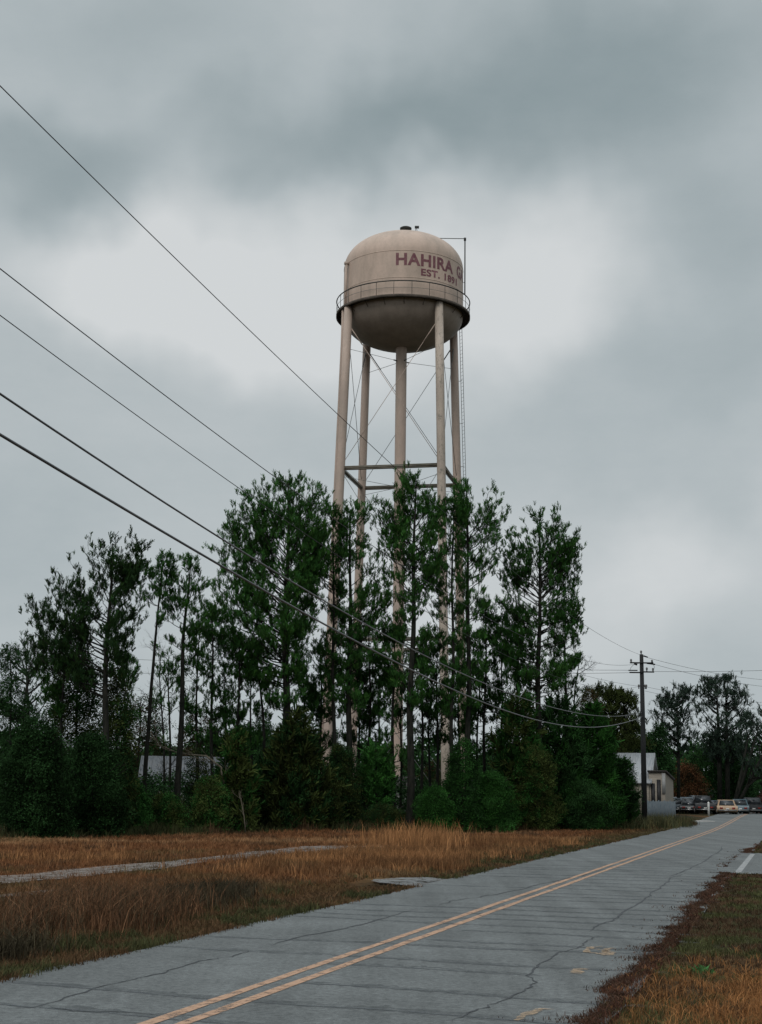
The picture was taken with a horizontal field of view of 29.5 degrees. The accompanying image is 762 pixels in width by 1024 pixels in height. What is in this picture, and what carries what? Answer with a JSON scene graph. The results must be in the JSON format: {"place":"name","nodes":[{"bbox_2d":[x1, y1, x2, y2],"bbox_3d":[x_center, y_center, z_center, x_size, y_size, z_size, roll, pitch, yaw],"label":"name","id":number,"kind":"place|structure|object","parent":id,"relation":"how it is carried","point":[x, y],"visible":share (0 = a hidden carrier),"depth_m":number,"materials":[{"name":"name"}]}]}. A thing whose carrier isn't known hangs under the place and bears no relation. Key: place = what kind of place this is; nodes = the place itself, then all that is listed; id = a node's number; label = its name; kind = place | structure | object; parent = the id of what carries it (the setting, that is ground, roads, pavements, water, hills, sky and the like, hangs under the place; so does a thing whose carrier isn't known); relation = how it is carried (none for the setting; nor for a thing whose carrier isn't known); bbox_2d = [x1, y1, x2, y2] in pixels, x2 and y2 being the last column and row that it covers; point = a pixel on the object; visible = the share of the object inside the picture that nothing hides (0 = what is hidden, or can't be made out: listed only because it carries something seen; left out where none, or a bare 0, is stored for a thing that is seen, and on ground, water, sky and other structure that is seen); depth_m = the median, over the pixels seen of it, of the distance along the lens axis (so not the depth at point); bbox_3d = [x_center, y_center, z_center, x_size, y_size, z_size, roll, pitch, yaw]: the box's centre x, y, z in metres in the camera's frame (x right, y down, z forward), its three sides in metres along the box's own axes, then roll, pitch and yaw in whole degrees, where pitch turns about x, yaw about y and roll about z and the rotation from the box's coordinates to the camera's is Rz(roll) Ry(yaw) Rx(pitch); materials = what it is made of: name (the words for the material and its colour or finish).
{"place":"outdoors","nodes":[
{"label":"outdoors","id":0,"kind":"place"},
{"bbox_2d":[133,712,231,789],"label":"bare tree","id":1,"kind":"object","parent":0,"point":[192,754],"visible":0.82,"depth_m":66.55,"materials":[{"name":"brown plant"}]},
{"bbox_2d":[0,845,382,882],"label":"gravel track","id":2,"kind":"structure","parent":0,"point":[172,863],"depth_m":32.79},
{"bbox_2d":[0,835,638,982],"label":"verge grass","id":3,"kind":"structure","parent":0,"point":[128,943],"depth_m":20.20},
{"bbox_2d":[0,827,669,976],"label":"field grass","id":4,"kind":"structure","parent":0,"point":[216,841],"depth_m":41.09,"materials":[{"name":"plant"}]},
{"bbox_2d":[0,813,761,1023],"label":"road","id":5,"kind":"structure","parent":0,"point":[535,941],"depth_m":16.10,"materials":[{"name":"asphalt"}]},
{"bbox_2d":[715,800,737,813],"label":"parked car","id":6,"kind":"object","parent":5,"relation":"on","point":[726,806],"visible":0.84,"depth_m":141.23,"materials":[{"name":"paint"}]},
{"bbox_2d":[0,812,761,1023],"bbox_3d":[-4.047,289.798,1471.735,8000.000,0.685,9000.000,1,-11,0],"label":"ground","id":7,"kind":"structure","parent":0,"point":[371,881],"depth_m":22.55,"materials":[{"name":"soil"}]},
{"bbox_2d":[0,642,40,828],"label":"broadleaf tree","id":8,"kind":"object","parent":7,"relation":"on","point":[9,690],"visible":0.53,"depth_m":65.43,"materials":[{"name":"green plant"}]},
{"bbox_2d":[0,636,57,726],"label":"pine tree","id":9,"kind":"object","parent":7,"relation":"on","point":[24,682],"visible":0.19,"depth_m":119.17,"materials":[{"name":"green plant"}]},
{"bbox_2d":[0,713,80,839],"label":"evergreen shrub","id":10,"kind":"object","parent":7,"relation":"on","point":[37,772],"visible":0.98,"depth_m":54.58,"materials":[{"name":"green plant"}]},
{"bbox_2d":[30,642,95,823],"bbox_3d":[-13.856,9.731,63.288,2.733,8.687,2.232,-3,-12,18],"label":"pine tree","id":11,"kind":"object","parent":7,"relation":"on","point":[57,695],"visible":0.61,"depth_m":63.48,"materials":[{"name":"green plant"}]},
{"bbox_2d":[38,627,102,818],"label":"broadleaf tree","id":12,"kind":"object","parent":7,"relation":"on","point":[85,707],"visible":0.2,"depth_m":65.12,"materials":[{"name":"green plant"}]},
{"bbox_2d":[18,524,154,749],"bbox_3d":[-12.696,7.109,61.842,5.688,13.323,4.203,1,-11,0],"label":"pine tree","id":13,"kind":"object","parent":7,"relation":"on","point":[126,576],"visible":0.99,"depth_m":61.85,"materials":[{"name":"green plant"}]},
{"bbox_2d":[53,728,139,837],"bbox_3d":[-11.577,11.001,58.580,3.920,4.526,3.208,1,-11,0],"label":"evergreen shrub","id":14,"kind":"object","parent":7,"relation":"on","point":[98,769],"visible":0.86,"depth_m":57.95,"materials":[{"name":"green plant"}]},
{"bbox_2d":[96,665,143,830],"bbox_3d":[-11.345,10.216,62.144,2.316,7.366,2.172,6,-12,-24],"label":"broadleaf tree","id":15,"kind":"object","parent":7,"relation":"on","point":[118,724],"visible":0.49,"depth_m":62.04,"materials":[{"name":"green plant"}]},
{"bbox_2d":[112,651,142,777],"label":"pine tree","id":16,"kind":"object","parent":7,"relation":"on","point":[133,679],"visible":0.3,"depth_m":69.55,"materials":[{"name":"green plant"}]},
{"bbox_2d":[0,854,260,952],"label":"tall dry weeds","id":17,"kind":"object","parent":7,"relation":"on","point":[67,910],"visible":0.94,"depth_m":19.01,"materials":[{"name":"brown plant"}]},
{"bbox_2d":[118,777,155,830],"bbox_3d":[-10.767,12.741,62.684,2.137,2.753,1.988,5,-12,-22],"label":"evergreen shrub","id":18,"kind":"object","parent":7,"relation":"on","point":[144,804],"visible":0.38,"depth_m":62.47,"materials":[{"name":"green plant"}]},
{"bbox_2d":[0,873,276,963],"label":"dark weed patch","id":19,"kind":"object","parent":7,"relation":"on","point":[17,945],"visible":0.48,"depth_m":22.10,"materials":[{"name":"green plant"}]},
{"bbox_2d":[110,693,176,776],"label":"broadleaf tree","id":20,"kind":"object","parent":7,"relation":"on","point":[141,738],"visible":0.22,"depth_m":118.35,"materials":[{"name":"green plant"}]},
{"bbox_2d":[132,548,181,820],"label":"pine tree","id":21,"kind":"object","parent":7,"relation":"on","point":[160,585],"visible":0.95,"depth_m":66.36,"materials":[{"name":"green plant"}]},
{"bbox_2d":[135,629,193,792],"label":"tree","id":22,"kind":"object","parent":7,"relation":"on","point":[163,763],"visible":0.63,"depth_m":79.13,"materials":[{"name":"plant"}]},
{"bbox_2d":[143,789,193,831],"bbox_3d":[-9.736,13.425,64.509,2.282,2.190,2.502,10,-15,-40],"label":"evergreen shrub","id":23,"kind":"object","parent":7,"relation":"on","point":[168,807],"visible":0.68,"depth_m":64.16,"materials":[{"name":"green plant"}]},
{"bbox_2d":[150,640,190,792],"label":"pine tree","id":24,"kind":"object","parent":7,"relation":"on","point":[168,666],"visible":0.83,"depth_m":73.51,"materials":[{"name":"green plant"}]},
{"bbox_2d":[138,756,227,805],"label":"metal roofed shed","id":25,"kind":"structure","parent":7,"relation":"on","point":[153,761],"depth_m":93.10,"materials":[{"name":"grey metal"}]},
{"bbox_2d":[159,552,218,828],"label":"pine tree","id":26,"kind":"object","parent":7,"relation":"on","point":[184,602],"visible":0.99,"depth_m":66.53,"materials":[{"name":"green plant"}]},
{"bbox_2d":[181,745,210,828],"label":"evergreen shrub","id":27,"kind":"object","parent":7,"relation":"on","point":[203,771],"visible":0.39,"depth_m":68.83,"materials":[{"name":"green plant"}]},
{"bbox_2d":[166,706,230,772],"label":"broadleaf tree","id":28,"kind":"object","parent":7,"relation":"on","point":[205,719],"visible":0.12,"depth_m":123.26,"materials":[{"name":"green plant"}]},
{"bbox_2d":[176,624,221,782],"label":"pine tree","id":29,"kind":"object","parent":7,"relation":"on","point":[191,709],"visible":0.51,"depth_m":74.53,"materials":[{"name":"green plant"}]},
{"bbox_2d":[185,774,238,832],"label":"evergreen shrub","id":30,"kind":"object","parent":7,"relation":"on","point":[203,800],"visible":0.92,"depth_m":65.26,"materials":[{"name":"green plant"}]},
{"bbox_2d":[184,596,240,783],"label":"pine tree","id":31,"kind":"object","parent":7,"relation":"on","point":[212,713],"visible":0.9,"depth_m":69.75,"materials":[{"name":"green plant"}]},
{"bbox_2d":[200,659,246,769],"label":"pine tree","id":32,"kind":"object","parent":7,"relation":"on","point":[217,739],"visible":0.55,"depth_m":72.48,"materials":[{"name":"green plant"}]},
{"bbox_2d":[205,722,268,832],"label":"young pine","id":33,"kind":"object","parent":7,"relation":"on","point":[242,771],"visible":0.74,"depth_m":66.50,"materials":[{"name":"green plant"}]},
{"bbox_2d":[213,622,262,822],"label":"pine tree","id":34,"kind":"object","parent":7,"relation":"on","point":[238,713],"visible":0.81,"depth_m":70.56,"materials":[{"name":"green plant"}]},
{"bbox_2d":[221,670,278,778],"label":"pine tree","id":35,"kind":"object","parent":7,"relation":"on","point":[249,684],"visible":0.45,"depth_m":75.28,"materials":[{"name":"green plant"}]},
{"bbox_2d":[241,717,275,771],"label":"broadleaf tree","id":36,"kind":"object","parent":7,"relation":"on","point":[270,730],"visible":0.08,"depth_m":126.15,"materials":[{"name":"green plant"}]},
{"bbox_2d":[241,640,279,795],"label":"pine tree","id":37,"kind":"object","parent":7,"relation":"on","point":[261,710],"visible":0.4,"depth_m":71.96,"materials":[{"name":"green plant"}]},
{"bbox_2d":[198,469,336,790],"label":"pine tree","id":38,"kind":"object","parent":7,"relation":"on","point":[291,625],"visible":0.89,"depth_m":72.19,"materials":[{"name":"green plant"}]},
{"bbox_2d":[0,764,556,830],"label":"underbrush","id":39,"kind":"object","parent":7,"relation":"on","point":[155,788],"visible":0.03,"depth_m":76.35,"materials":[{"name":"green plant"}]},
{"bbox_2d":[0,826,594,880],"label":"golden broomsedge","id":40,"kind":"object","parent":7,"relation":"on","point":[419,857],"visible":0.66,"depth_m":37.64,"materials":[{"name":"brown plant"}]},
{"bbox_2d":[245,701,351,830],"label":"young pine","id":41,"kind":"object","parent":7,"relation":"on","point":[309,770],"visible":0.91,"depth_m":68.47,"materials":[{"name":"green plant"}]},
{"bbox_2d":[297,641,343,748],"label":"pine tree","id":42,"kind":"object","parent":7,"relation":"on","point":[312,696],"visible":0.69,"depth_m":77.27,"materials":[{"name":"green plant"}]},
{"bbox_2d":[310,499,355,743],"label":"pine tree","id":43,"kind":"object","parent":7,"relation":"on","point":[324,649],"visible":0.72,"depth_m":74.14,"materials":[{"name":"green plant"}]},
{"bbox_2d":[327,741,369,824],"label":"evergreen shrub","id":44,"kind":"object","parent":7,"relation":"on","point":[341,758],"visible":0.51,"depth_m":71.53,"materials":[{"name":"green plant"}]},
{"bbox_2d":[0,816,699,840],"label":"wood edge weeds","id":45,"kind":"object","parent":7,"relation":"on","point":[162,829],"visible":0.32,"depth_m":65.66,"materials":[{"name":"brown plant"}]},
{"bbox_2d":[335,660,377,766],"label":"pine tree","id":46,"kind":"object","parent":7,"relation":"on","point":[357,723],"visible":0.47,"depth_m":78.08,"materials":[{"name":"green plant"}]},
{"bbox_2d":[328,494,400,817],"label":"pine tree","id":47,"kind":"object","parent":7,"relation":"on","point":[363,603],"visible":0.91,"depth_m":74.76,"materials":[{"name":"green plant"}]},
{"bbox_2d":[345,612,392,812],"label":"pine tree","id":48,"kind":"object","parent":7,"relation":"on","point":[367,674],"visible":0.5,"depth_m":77.52,"materials":[{"name":"green plant"}]},
{"bbox_2d":[356,654,391,812],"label":"pine tree","id":49,"kind":"object","parent":7,"relation":"on","point":[378,723],"visible":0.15,"depth_m":79.28,"materials":[{"name":"green plant"}]},
{"bbox_2d":[352,737,400,816],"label":"young pine","id":50,"kind":"object","parent":7,"relation":"on","point":[381,778],"visible":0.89,"depth_m":72.45,"materials":[{"name":"green plant"}]},
{"bbox_2d":[0,722,761,796],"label":"wood","id":51,"kind":"object","parent":7,"relation":"on","point":[417,754],"visible":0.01,"depth_m":208.09,"materials":[{"name":"green plant"}]},
{"bbox_2d":[355,802,407,829],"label":"evergreen shrub","id":52,"kind":"object","parent":7,"relation":"on","point":[394,815],"visible":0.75,"depth_m":70.56,"materials":[{"name":"green plant"}]},
{"bbox_2d":[372,619,414,806],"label":"pine tree","id":53,"kind":"object","parent":7,"relation":"on","point":[393,714],"visible":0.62,"depth_m":75.46,"materials":[{"name":"green plant"}]},
{"bbox_2d":[321,226,473,784],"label":"water tower","id":54,"kind":"structure","parent":7,"relation":"on","point":[403,292],"depth_m":111.36,"materials":[{"name":"metal"}]},
{"bbox_2d":[384,659,418,825],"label":"pine tree","id":55,"kind":"object","parent":7,"relation":"on","point":[400,713],"visible":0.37,"depth_m":80.08,"materials":[{"name":"green plant"}]},
{"bbox_2d":[369,460,449,825],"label":"pine tree","id":56,"kind":"object","parent":7,"relation":"on","point":[401,530],"visible":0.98,"depth_m":75.46,"materials":[{"name":"green plant"}]},
{"bbox_2d":[373,877,446,885],"bbox_3d":[0.601,7.630,29.965,1.500,0.041,2.979,-2,-12,15],"label":"gravel apron","id":57,"kind":"object","parent":7,"relation":"on","point":[410,880],"visible":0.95,"depth_m":29.98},
{"bbox_2d":[406,649,442,801],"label":"pine tree","id":58,"kind":"object","parent":7,"relation":"on","point":[429,696],"visible":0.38,"depth_m":78.10,"materials":[{"name":"green plant"}]},
{"bbox_2d":[348,818,504,849],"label":"tall golden grass","id":59,"kind":"structure","parent":7,"relation":"on","point":[416,836],"depth_m":51.00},
{"bbox_2d":[414,674,446,819],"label":"pine tree","id":60,"kind":"object","parent":7,"relation":"on","point":[430,731],"visible":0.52,"depth_m":81.01,"materials":[{"name":"green plant"}]},
{"bbox_2d":[410,782,457,831],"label":"evergreen shrub","id":61,"kind":"object","parent":7,"relation":"on","point":[439,807],"visible":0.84,"depth_m":72.19,"materials":[{"name":"green plant"}]},
{"bbox_2d":[419,617,461,797],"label":"pine tree","id":62,"kind":"object","parent":7,"relation":"on","point":[436,649],"visible":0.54,"depth_m":79.52,"materials":[{"name":"green plant"}]},
{"bbox_2d":[425,490,478,822],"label":"pine tree","id":63,"kind":"object","parent":7,"relation":"on","point":[455,510],"visible":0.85,"depth_m":76.45,"materials":[{"name":"green plant"}]},
{"bbox_2d":[438,645,481,818],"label":"pine tree","id":64,"kind":"object","parent":7,"relation":"on","point":[460,730],"visible":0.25,"depth_m":80.31,"materials":[{"name":"green plant"}]},
{"bbox_2d":[441,735,486,832],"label":"evergreen shrub","id":65,"kind":"object","parent":7,"relation":"on","point":[461,779],"visible":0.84,"depth_m":73.37,"materials":[{"name":"green plant"}]},
{"bbox_2d":[460,659,496,784],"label":"pine tree","id":66,"kind":"object","parent":7,"relation":"on","point":[486,719],"visible":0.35,"depth_m":82.16,"materials":[{"name":"green plant"}]},
{"bbox_2d":[449,477,510,823],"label":"pine tree","id":67,"kind":"object","parent":7,"relation":"on","point":[486,520],"visible":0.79,"depth_m":77.72,"materials":[{"name":"green plant"}]},
{"bbox_2d":[461,594,512,811],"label":"pine tree","id":68,"kind":"object","parent":7,"relation":"on","point":[497,682],"visible":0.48,"depth_m":81.63,"materials":[{"name":"green plant"}]},
{"bbox_2d":[464,767,522,832],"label":"evergreen shrub","id":69,"kind":"object","parent":7,"relation":"on","point":[496,790],"visible":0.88,"depth_m":74.09,"materials":[{"name":"green plant"}]},
{"bbox_2d":[472,731,518,781],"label":"broadleaf tree","id":70,"kind":"object","parent":7,"relation":"on","point":[492,759],"visible":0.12,"depth_m":127.63,"materials":[{"name":"green plant"}]},
{"bbox_2d":[486,637,512,729],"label":"pine tree","id":71,"kind":"object","parent":7,"relation":"on","point":[495,671],"visible":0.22,"depth_m":83.43,"materials":[{"name":"green plant"}]},
{"bbox_2d":[496,610,543,745],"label":"pine tree","id":72,"kind":"object","parent":7,"relation":"on","point":[516,691],"visible":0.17,"depth_m":81.66,"materials":[{"name":"green plant"}]},
{"bbox_2d":[486,683,557,829],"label":"cedar tree","id":73,"kind":"object","parent":7,"relation":"on","point":[508,752],"visible":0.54,"depth_m":77.60,"materials":[{"name":"green plant"}]},
{"bbox_2d":[486,501,587,820],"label":"pine tree","id":74,"kind":"object","parent":7,"relation":"on","point":[558,560],"visible":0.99,"depth_m":80.15,"materials":[{"name":"green plant"}]},
{"bbox_2d":[511,741,568,831],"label":"evergreen shrub","id":75,"kind":"object","parent":7,"relation":"on","point":[547,802],"visible":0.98,"depth_m":76.20,"materials":[{"name":"green plant"}]},
{"bbox_2d":[542,599,588,698],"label":"pine tree","id":76,"kind":"object","parent":7,"relation":"on","point":[573,641],"visible":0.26,"depth_m":83.86,"materials":[{"name":"green plant"}]},
{"bbox_2d":[533,688,600,829],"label":"cedar tree","id":77,"kind":"object","parent":7,"relation":"on","point":[567,745],"visible":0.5,"depth_m":79.33,"materials":[{"name":"green plant"}]},
{"bbox_2d":[550,776,621,830],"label":"evergreen shrub","id":78,"kind":"object","parent":7,"relation":"on","point":[595,800],"visible":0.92,"depth_m":77.78,"materials":[{"name":"green plant"}]},
{"bbox_2d":[575,684,605,749],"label":"broadleaf tree","id":79,"kind":"object","parent":7,"relation":"on","point":[587,691],"visible":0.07,"depth_m":91.32,"materials":[{"name":"green plant"}]},
{"bbox_2d":[574,699,631,828],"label":"cedar tree","id":80,"kind":"object","parent":7,"relation":"on","point":[604,773],"visible":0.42,"depth_m":82.27,"materials":[{"name":"green plant"}]},
{"bbox_2d":[583,678,656,752],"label":"broadleaf tree","id":81,"kind":"object","parent":7,"relation":"on","point":[615,698],"visible":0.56,"depth_m":122.82,"materials":[{"name":"green plant"}]},
{"bbox_2d":[599,751,642,823],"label":"cedar tree","id":82,"kind":"object","parent":7,"relation":"on","point":[623,764],"visible":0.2,"depth_m":84.95,"materials":[{"name":"green plant"}]},
{"bbox_2d":[498,848,753,1023],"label":"straw","id":83,"kind":"object","parent":7,"relation":"on","point":[678,928],"visible":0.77,"depth_m":16.34,"materials":[{"name":"brown plant"}]},
{"bbox_2d":[628,651,654,817],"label":"utility pole","id":84,"kind":"object","parent":7,"relation":"on","point":[643,752],"visible":0.94,"depth_m":95.95,"materials":[{"name":"brown wood"}]},
{"bbox_2d":[0,268,638,664],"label":"power line","id":85,"kind":"object","parent":84,"relation":"attached to","point":[220,436],"visible":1,"depth_m":25.34,"materials":[{"name":"metal"}]},
{"bbox_2d":[0,85,639,654],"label":"power line","id":86,"kind":"object","parent":84,"relation":"attached to","point":[230,311],"visible":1,"depth_m":25.51,"materials":[{"name":"metal"}]},
{"bbox_2d":[0,315,639,688],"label":"power line","id":87,"kind":"object","parent":84,"relation":"attached to","point":[235,485],"visible":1,"depth_m":25.17,"materials":[{"name":"metal"}]},
{"bbox_2d":[0,433,640,727],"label":"telephone cable","id":88,"kind":"object","parent":84,"relation":"attached to","point":[120,506],"visible":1,"depth_m":25.13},
{"bbox_2d":[0,393,641,716],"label":"telephone cable","id":89,"kind":"object","parent":84,"relation":"attached to","point":[80,447],"visible":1,"depth_m":25.15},
{"bbox_2d":[617,753,674,816],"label":"white house","id":90,"kind":"structure","parent":7,"relation":"on","point":[659,785],"depth_m":115.78,"materials":[{"name":"beige"}]},
{"bbox_2d":[621,812,699,829],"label":"roadside weeds","id":91,"kind":"object","parent":7,"relation":"on","point":[671,818],"visible":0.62,"depth_m":91.39,"materials":[{"name":"green plant"}]},
{"bbox_2d":[647,800,675,817],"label":"privacy fence","id":92,"kind":"object","parent":7,"relation":"on","point":[656,810],"visible":0.64,"depth_m":109.52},
{"bbox_2d":[646,721,679,800],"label":"broadleaf tree","id":93,"kind":"object","parent":7,"relation":"on","point":[659,731],"visible":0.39,"depth_m":142.76,"materials":[{"name":"green plant"}]},
{"bbox_2d":[581,843,761,1023],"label":"verge grass","id":94,"kind":"structure","parent":7,"relation":"on","point":[644,999],"depth_m":14.56,"materials":[{"name":"plant"}]},
{"bbox_2d":[648,681,703,812],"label":"pine tree","id":95,"kind":"object","parent":7,"relation":"on","point":[666,705],"visible":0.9,"depth_m":147.95,"materials":[{"name":"green plant"}]},
{"bbox_2d":[669,758,711,812],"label":"broadleaf tree","id":96,"kind":"object","parent":7,"relation":"on","point":[694,783],"visible":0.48,"depth_m":154.58,"materials":[{"name":"brown plant"}]},
{"bbox_2d":[690,796,715,813],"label":"parked pickup","id":97,"kind":"object","parent":7,"relation":"on","point":[700,803],"visible":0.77,"depth_m":143.00,"materials":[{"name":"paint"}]},
{"bbox_2d":[682,745,733,812],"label":"broadleaf tree","id":98,"kind":"object","parent":7,"relation":"on","point":[710,776],"visible":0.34,"depth_m":162.51,"materials":[{"name":"green plant"}]},
{"bbox_2d":[692,670,761,812],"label":"pine tree","id":99,"kind":"object","parent":7,"relation":"on","point":[714,748],"visible":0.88,"depth_m":157.70,"materials":[{"name":"green plant"}]},
{"bbox_2d":[716,755,757,812],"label":"broadleaf tree","id":100,"kind":"object","parent":7,"relation":"on","point":[734,774],"visible":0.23,"depth_m":162.56,"materials":[{"name":"green plant"}]},
{"bbox_2d":[729,703,761,813],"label":"pine tree","id":101,"kind":"object","parent":7,"relation":"on","point":[752,779],"visible":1,"depth_m":147.90,"materials":[{"name":"green plant"}]},
{"bbox_2d":[0,0,761,791],"label":"sky","id":102,"kind":"structure","parent":0,"point":[597,164],"materials":[{"name":"grey"}]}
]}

